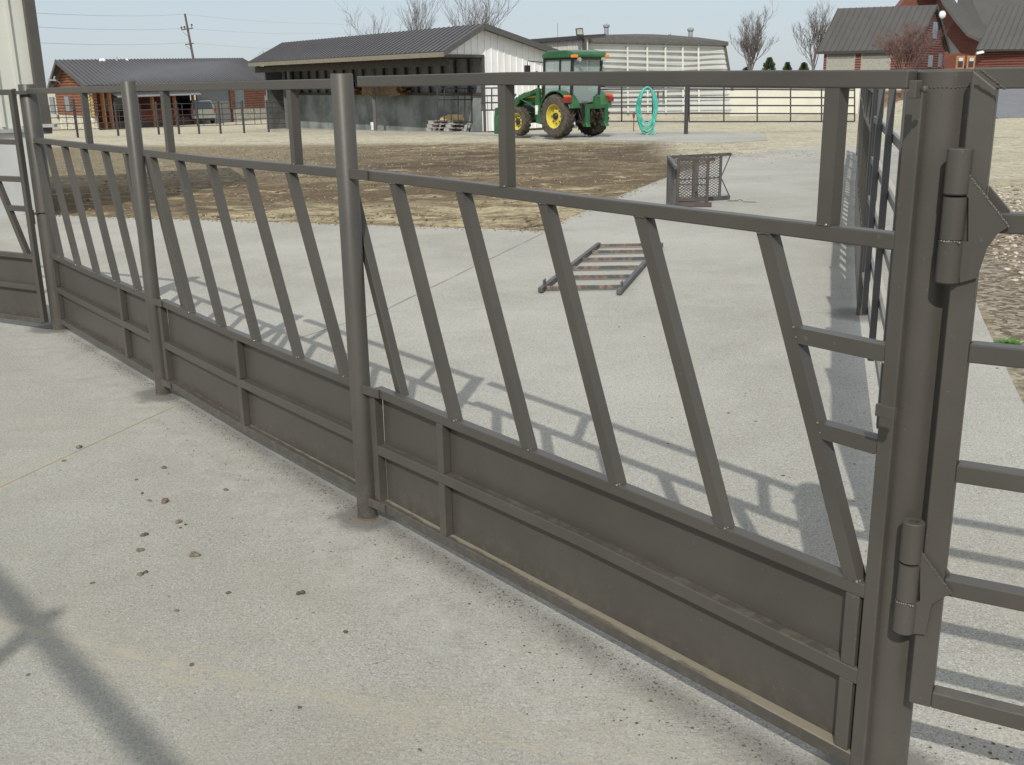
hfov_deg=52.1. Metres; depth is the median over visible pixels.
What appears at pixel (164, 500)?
mud clod
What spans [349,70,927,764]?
fence section
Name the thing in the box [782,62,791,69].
conifer tree
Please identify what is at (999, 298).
ground
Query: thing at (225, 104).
garage door
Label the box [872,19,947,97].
bare tree
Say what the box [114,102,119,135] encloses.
pipe post
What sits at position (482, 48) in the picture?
open shed
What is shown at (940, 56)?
window
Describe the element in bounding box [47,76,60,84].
wall light
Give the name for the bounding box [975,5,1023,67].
house wing
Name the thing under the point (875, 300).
rail gate
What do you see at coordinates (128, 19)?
sky
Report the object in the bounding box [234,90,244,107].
window
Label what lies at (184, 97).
window
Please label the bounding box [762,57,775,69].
conifer tree
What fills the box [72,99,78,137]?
pipe post
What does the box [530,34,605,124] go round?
shed wing
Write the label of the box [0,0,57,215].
machine shed
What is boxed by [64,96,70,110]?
window
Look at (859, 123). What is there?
fence section
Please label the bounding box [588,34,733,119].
riding barn
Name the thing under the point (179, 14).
power line
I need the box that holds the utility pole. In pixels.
[181,14,193,57]
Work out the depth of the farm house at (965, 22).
95.26 m
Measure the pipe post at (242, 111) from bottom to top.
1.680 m
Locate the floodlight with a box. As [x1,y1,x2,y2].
[575,28,583,35]
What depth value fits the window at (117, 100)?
72.79 m
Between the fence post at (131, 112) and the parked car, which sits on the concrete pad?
the fence post at (131, 112)
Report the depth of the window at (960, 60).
94.38 m
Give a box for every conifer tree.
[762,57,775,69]
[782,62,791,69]
[798,62,809,69]
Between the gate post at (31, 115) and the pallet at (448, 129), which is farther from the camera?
the pallet at (448, 129)
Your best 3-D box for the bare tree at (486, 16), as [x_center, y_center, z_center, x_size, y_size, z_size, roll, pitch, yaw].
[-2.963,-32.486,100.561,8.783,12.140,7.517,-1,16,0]
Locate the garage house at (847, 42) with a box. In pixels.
[817,4,950,70]
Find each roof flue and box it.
[603,23,609,34]
[687,27,693,36]
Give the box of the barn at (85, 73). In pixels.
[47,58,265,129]
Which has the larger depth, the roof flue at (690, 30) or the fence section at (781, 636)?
the roof flue at (690, 30)
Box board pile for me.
[440,114,463,119]
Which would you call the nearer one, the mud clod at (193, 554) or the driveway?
the mud clod at (193, 554)
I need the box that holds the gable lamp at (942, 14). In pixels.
[935,11,945,18]
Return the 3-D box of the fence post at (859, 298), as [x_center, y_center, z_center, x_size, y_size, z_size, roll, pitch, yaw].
[2.310,-1.167,6.753,0.078,1.590,0.078,-1,16,0]
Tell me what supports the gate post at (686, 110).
on the ground at (999, 298)
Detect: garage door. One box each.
[199,100,230,123]
[826,53,855,69]
[860,53,890,69]
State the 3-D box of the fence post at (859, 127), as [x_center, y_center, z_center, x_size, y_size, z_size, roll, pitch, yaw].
[5.018,-3.580,15.042,0.078,1.590,0.078,-1,16,0]
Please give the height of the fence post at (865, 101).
1.590 m
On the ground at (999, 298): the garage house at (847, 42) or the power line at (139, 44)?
the garage house at (847, 42)
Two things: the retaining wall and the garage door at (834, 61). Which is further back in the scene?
the garage door at (834, 61)
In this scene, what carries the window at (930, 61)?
in the garage house at (847, 42)
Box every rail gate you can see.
[861,89,908,428]
[892,67,1023,730]
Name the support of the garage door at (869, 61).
in the garage house at (847, 42)
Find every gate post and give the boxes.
[12,84,68,329]
[684,86,688,133]
[868,68,974,764]
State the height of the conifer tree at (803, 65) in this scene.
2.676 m
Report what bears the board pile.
on the pallet at (431, 121)
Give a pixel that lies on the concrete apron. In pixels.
(703, 137)
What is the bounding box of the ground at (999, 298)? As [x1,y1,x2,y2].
[25,88,1023,403]
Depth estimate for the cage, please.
12.81 m
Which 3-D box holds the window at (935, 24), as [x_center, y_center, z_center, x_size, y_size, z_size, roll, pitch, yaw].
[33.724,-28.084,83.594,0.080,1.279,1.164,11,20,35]
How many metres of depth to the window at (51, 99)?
73.93 m
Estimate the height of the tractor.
3.900 m
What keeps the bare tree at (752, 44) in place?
on the ground at (999, 298)
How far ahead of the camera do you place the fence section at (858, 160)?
11.21 m
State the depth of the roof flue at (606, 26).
60.63 m
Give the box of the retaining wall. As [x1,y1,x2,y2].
[727,89,860,115]
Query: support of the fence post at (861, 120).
on the concrete path
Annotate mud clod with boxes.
[161,498,168,503]
[189,551,199,556]
[296,590,304,594]
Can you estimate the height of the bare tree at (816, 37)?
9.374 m
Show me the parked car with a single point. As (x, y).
(207, 109)
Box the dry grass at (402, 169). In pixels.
[35,140,745,229]
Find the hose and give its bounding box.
[636,86,657,134]
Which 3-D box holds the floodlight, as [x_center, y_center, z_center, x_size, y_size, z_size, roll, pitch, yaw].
[3.462,-17.966,53.709,0.420,0.370,0.265,-1,16,0]
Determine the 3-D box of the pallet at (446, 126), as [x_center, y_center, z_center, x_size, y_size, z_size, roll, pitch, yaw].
[-2.548,-12.063,49.179,2.436,0.158,1.595,8,19,30]
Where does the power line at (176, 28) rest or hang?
attached to the utility pole
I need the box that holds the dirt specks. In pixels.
[17,246,1011,764]
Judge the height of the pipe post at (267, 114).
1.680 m
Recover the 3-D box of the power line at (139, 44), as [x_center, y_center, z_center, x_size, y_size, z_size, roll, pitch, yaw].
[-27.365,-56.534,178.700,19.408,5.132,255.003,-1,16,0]
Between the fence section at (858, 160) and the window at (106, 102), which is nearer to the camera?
the fence section at (858, 160)
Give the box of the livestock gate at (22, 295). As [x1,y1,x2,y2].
[0,89,48,323]
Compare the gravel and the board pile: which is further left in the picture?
the board pile
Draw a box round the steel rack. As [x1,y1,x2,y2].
[538,242,662,294]
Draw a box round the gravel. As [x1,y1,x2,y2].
[988,185,1023,292]
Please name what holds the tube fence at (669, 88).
attached to the gate post at (686, 110)
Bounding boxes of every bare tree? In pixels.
[335,1,390,35]
[394,0,440,31]
[440,0,518,27]
[728,0,779,69]
[792,0,835,69]
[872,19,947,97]
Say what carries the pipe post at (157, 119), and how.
on the ground at (999, 298)
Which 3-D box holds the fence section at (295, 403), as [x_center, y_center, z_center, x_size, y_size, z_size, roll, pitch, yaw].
[-1.171,-0.498,4.454,0.088,1.503,2.064,-13,20,-36]
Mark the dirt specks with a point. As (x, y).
(503, 592)
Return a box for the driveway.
[996,89,1023,118]
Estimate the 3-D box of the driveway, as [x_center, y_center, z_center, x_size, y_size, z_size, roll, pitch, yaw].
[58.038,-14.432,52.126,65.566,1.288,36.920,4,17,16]
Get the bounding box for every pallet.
[426,128,469,131]
[427,123,470,127]
[428,120,468,123]
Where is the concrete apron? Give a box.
[255,129,767,144]
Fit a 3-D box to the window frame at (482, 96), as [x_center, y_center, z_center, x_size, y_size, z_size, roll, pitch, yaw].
[-0.657,-11.672,43.199,0.090,0.954,1.990,-14,21,-39]
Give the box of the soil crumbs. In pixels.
[34,143,897,231]
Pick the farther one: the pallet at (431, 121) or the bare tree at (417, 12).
the bare tree at (417, 12)
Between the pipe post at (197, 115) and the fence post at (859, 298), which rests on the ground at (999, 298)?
the pipe post at (197, 115)
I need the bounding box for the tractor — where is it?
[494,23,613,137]
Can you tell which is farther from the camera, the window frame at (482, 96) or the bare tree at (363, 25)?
the bare tree at (363, 25)
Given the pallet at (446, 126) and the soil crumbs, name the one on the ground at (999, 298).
the soil crumbs
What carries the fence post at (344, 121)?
on the concrete pad
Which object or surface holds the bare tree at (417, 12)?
on the ground at (999, 298)
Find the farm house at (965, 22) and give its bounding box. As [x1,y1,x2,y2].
[896,0,1023,68]
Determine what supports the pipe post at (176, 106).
on the ground at (999, 298)
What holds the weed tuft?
on the ground at (999, 298)
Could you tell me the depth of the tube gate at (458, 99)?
46.71 m
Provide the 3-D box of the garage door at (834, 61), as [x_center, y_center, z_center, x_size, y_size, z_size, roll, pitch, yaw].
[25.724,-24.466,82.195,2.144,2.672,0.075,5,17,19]
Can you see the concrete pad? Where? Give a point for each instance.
(112, 652)
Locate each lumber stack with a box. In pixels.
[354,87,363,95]
[361,86,410,95]
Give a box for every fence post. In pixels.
[120,81,170,395]
[330,73,377,520]
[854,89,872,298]
[855,88,862,184]
[856,89,867,203]
[856,89,885,315]
[858,89,863,159]
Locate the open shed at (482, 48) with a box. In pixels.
[248,23,583,131]
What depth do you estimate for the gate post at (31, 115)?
6.66 m
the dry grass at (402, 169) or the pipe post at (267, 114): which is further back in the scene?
the pipe post at (267, 114)
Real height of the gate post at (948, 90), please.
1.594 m
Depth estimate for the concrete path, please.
14.68 m
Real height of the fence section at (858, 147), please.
1.400 m
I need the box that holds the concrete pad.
[0,214,1023,764]
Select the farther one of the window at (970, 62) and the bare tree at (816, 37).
the bare tree at (816, 37)
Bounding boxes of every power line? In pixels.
[42,13,392,29]
[45,27,350,34]
[52,42,270,48]
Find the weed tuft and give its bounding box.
[994,337,1023,344]
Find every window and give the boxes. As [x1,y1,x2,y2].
[49,97,56,113]
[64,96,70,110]
[104,98,108,112]
[111,97,122,112]
[181,95,189,108]
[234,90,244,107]
[927,55,932,66]
[932,22,937,38]
[937,54,942,66]
[955,56,964,68]
[966,56,975,68]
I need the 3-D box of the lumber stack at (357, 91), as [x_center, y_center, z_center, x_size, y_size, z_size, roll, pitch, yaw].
[-8.461,-15.506,55.830,0.680,0.452,1.931,-12,19,-33]
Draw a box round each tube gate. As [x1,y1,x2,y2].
[437,88,473,122]
[688,87,854,121]
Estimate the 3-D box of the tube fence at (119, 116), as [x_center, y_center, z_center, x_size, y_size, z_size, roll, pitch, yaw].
[-17.390,-13.549,53.164,13.031,1.322,0.040,-14,21,-38]
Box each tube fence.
[49,102,285,129]
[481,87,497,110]
[565,86,683,121]
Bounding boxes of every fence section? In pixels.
[26,85,160,378]
[135,79,355,492]
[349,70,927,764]
[854,89,864,225]
[855,94,862,193]
[856,88,861,152]
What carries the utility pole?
on the ground at (999, 298)
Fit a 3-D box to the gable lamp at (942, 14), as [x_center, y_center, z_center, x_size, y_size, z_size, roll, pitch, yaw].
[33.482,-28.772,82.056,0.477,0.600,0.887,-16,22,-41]
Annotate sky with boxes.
[35,0,898,87]
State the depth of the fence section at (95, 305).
6.01 m
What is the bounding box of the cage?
[666,153,731,206]
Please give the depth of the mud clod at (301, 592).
3.28 m
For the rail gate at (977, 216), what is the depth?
1.96 m
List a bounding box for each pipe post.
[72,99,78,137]
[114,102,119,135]
[155,102,159,134]
[175,101,179,133]
[195,101,199,133]
[217,101,221,133]
[241,100,244,132]
[265,100,269,131]
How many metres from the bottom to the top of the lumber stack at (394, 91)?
0.462 m
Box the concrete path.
[543,147,898,230]
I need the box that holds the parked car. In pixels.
[184,100,215,122]
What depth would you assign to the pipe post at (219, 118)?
52.95 m
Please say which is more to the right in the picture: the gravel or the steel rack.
the gravel

